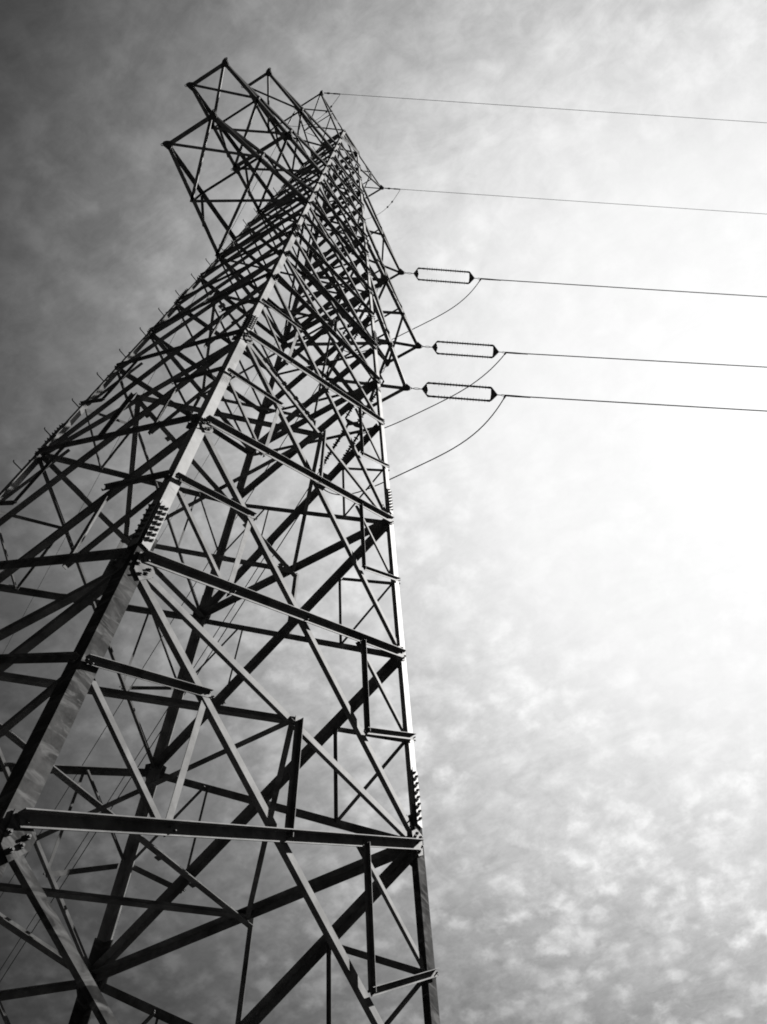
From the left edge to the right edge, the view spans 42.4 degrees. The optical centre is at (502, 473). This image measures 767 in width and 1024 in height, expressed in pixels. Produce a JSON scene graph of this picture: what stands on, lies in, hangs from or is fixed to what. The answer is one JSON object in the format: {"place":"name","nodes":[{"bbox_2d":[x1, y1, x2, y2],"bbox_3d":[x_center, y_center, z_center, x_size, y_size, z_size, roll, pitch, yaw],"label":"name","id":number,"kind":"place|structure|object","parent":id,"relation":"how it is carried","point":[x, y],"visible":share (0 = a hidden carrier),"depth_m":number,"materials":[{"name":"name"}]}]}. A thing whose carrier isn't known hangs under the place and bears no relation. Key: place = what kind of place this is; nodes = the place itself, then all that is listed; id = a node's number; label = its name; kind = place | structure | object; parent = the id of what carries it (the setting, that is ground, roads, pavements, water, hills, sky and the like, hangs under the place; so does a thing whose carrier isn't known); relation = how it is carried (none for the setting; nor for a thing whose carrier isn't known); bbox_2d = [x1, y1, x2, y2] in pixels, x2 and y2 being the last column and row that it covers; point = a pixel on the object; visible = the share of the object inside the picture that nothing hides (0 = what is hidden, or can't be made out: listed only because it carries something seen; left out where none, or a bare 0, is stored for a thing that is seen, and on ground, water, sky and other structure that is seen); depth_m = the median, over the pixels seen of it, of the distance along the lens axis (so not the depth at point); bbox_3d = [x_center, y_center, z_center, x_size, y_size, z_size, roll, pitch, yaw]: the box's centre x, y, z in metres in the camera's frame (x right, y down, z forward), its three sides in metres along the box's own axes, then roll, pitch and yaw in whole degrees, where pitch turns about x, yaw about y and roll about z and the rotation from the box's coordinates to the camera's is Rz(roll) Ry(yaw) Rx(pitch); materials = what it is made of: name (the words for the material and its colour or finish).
{"place":"outdoors","nodes":[
{"label":"outdoors","id":0,"kind":"place"},
{"bbox_2d":[0,0,766,1023],"label":"sky","id":1,"kind":"structure","parent":0,"point":[583,584],"materials":[{"name":"grey"}]},
{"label":"dead end clamp","id":2,"kind":"object","parent":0,"visible":0},
{"bbox_2d":[344,94,764,122],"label":"earth wire","id":3,"kind":"object","parent":2,"relation":"attached to","point":[554,108],"visible":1,"depth_m":36.40,"materials":[{"name":"metal"}]},
{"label":"dead end clamp","id":4,"kind":"object","parent":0,"visible":0},
{"bbox_2d":[3,147,275,652],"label":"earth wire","id":5,"kind":"object","parent":4,"relation":"attached to","point":[143,392],"visible":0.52,"depth_m":41.64,"materials":[{"name":"metal"}]},
{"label":"dead end clamp","id":6,"kind":"object","parent":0,"visible":0},
{"bbox_2d":[401,189,761,213],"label":"earth wire","id":7,"kind":"object","parent":6,"relation":"attached to","point":[581,201],"visible":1,"depth_m":38.39,"materials":[{"name":"metal"}]},
{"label":"dead end clamp","id":8,"kind":"object","parent":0,"visible":0},
{"bbox_2d":[158,239,336,540],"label":"earth wire","id":9,"kind":"object","parent":8,"relation":"attached to","point":[229,420],"visible":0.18,"depth_m":43.12,"materials":[{"name":"metal"}]},
{"bbox_3d":[-3.019,5.371,1.196,1.240,0.900,1.240,-27,-60,13],"label":"concrete footing","id":10,"kind":"object","parent":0,"visible":0},
{"bbox_2d":[0,57,439,1023],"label":"lattice pylon","id":11,"kind":"object","parent":10,"relation":"on","point":[138,563],"visible":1,"depth_m":14.08,"materials":[{"name":"metal"}]},
{"bbox_2d":[289,95,339,126],"bbox_3d":[-6.968,-13.243,36.123,2.347,0.762,0.265,-25,-59,12],"label":"jumper wire","id":12,"kind":"object","parent":11,"relation":"attached to","point":[322,115],"visible":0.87,"depth_m":35.83,"materials":[{"name":"metal"}]},
{"bbox_2d":[318,414,362,477],"bbox_3d":[-5.042,-0.427,29.279,0.576,0.328,3.464,28,-63,-19],"label":"insulator string","id":13,"kind":"object","parent":11,"relation":"attached to","point":[355,424],"visible":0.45,"depth_m":29.04,"materials":[{"name":"plastic"}]},
{"bbox_2d":[0,515,299,981],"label":"conductor wire","id":14,"kind":"object","parent":13,"relation":"hanging from","point":[154,741],"visible":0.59,"depth_m":34.67,"materials":[{"name":"metal"}]},
{"bbox_2d":[324,395,505,494],"bbox_3d":[-2.719,-0.509,28.276,6.430,1.679,0.052,-25,-59,12],"label":"jumper wire","id":15,"kind":"object","parent":13,"relation":"hanging from","point":[504,397],"visible":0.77,"depth_m":27.58,"materials":[{"name":"metal"}]},
{"bbox_2d":[334,289,377,359],"bbox_3d":[-5.462,-5.414,36.011,0.576,0.328,3.464,28,-63,-20],"label":"insulator string","id":16,"kind":"object","parent":11,"relation":"attached to","point":[356,334],"visible":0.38,"depth_m":36.07,"materials":[{"name":"plastic"}]},
{"bbox_2d":[0,367,329,896],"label":"conductor wire","id":17,"kind":"object","parent":16,"relation":"hanging from","point":[162,636],"visible":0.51,"depth_m":42.96,"materials":[{"name":"metal"}]},
{"bbox_2d":[335,366,385,446],"bbox_3d":[-4.838,-2.216,32.978,0.576,0.328,3.464,28,-63,-19],"label":"insulator string","id":18,"kind":"object","parent":11,"relation":"attached to","point":[351,409],"visible":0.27,"depth_m":32.95,"materials":[{"name":"plastic"}]},
{"bbox_2d":[0,457,328,969],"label":"conductor wire","id":19,"kind":"object","parent":18,"relation":"hanging from","point":[155,727],"visible":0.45,"depth_m":39.55,"materials":[{"name":"metal"}]},
{"bbox_2d":[357,352,505,433],"bbox_3d":[-2.614,-2.367,32.166,6.225,1.283,0.052,-25,-59,12],"label":"jumper wire","id":20,"kind":"object","parent":18,"relation":"hanging from","point":[445,399],"visible":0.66,"depth_m":31.61,"materials":[{"name":"metal"}]},
{"bbox_2d":[407,267,500,283],"bbox_3d":[-1.800,-7.076,35.151,3.464,0.328,0.576,2,-57,-4],"label":"insulator string","id":21,"kind":"object","parent":11,"relation":"attached to","point":[471,276],"visible":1,"depth_m":35.14,"materials":[{"name":"plastic"}]},
{"bbox_2d":[344,278,480,352],"bbox_3d":[-3.368,-5.419,35.134,5.909,1.525,0.060,-24,-59,12],"label":"jumper wire","id":22,"kind":"object","parent":21,"relation":"hanging from","point":[429,320],"visible":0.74,"depth_m":34.44,"materials":[{"name":"metal"}]},
{"bbox_2d":[501,280,766,296],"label":"conductor wire","id":23,"kind":"object","parent":21,"relation":"hanging from","point":[632,288],"visible":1,"depth_m":35.33,"materials":[{"name":"metal"}]},
{"bbox_2d":[411,382,529,401],"bbox_3d":[-0.934,-2.328,28.292,3.464,0.328,0.576,2,-57,-4],"label":"insulator string","id":24,"kind":"object","parent":11,"relation":"attached to","point":[494,394],"visible":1,"depth_m":28.28,"materials":[{"name":"plastic"}]},
{"bbox_2d":[528,396,766,411],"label":"conductor wire","id":25,"kind":"object","parent":24,"relation":"hanging from","point":[648,404],"visible":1,"depth_m":28.43,"materials":[{"name":"metal"}]},
{"bbox_2d":[422,340,527,358],"bbox_3d":[-0.910,-4.031,32.036,3.464,0.328,0.576,1,-57,-4],"label":"insulator string","id":26,"kind":"object","parent":11,"relation":"attached to","point":[495,350],"visible":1,"depth_m":32.02,"materials":[{"name":"plastic"}]},
{"bbox_2d":[528,353,766,367],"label":"conductor wire","id":27,"kind":"object","parent":26,"relation":"hanging from","point":[648,360],"visible":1,"depth_m":32.17,"materials":[{"name":"metal"}]}
]}

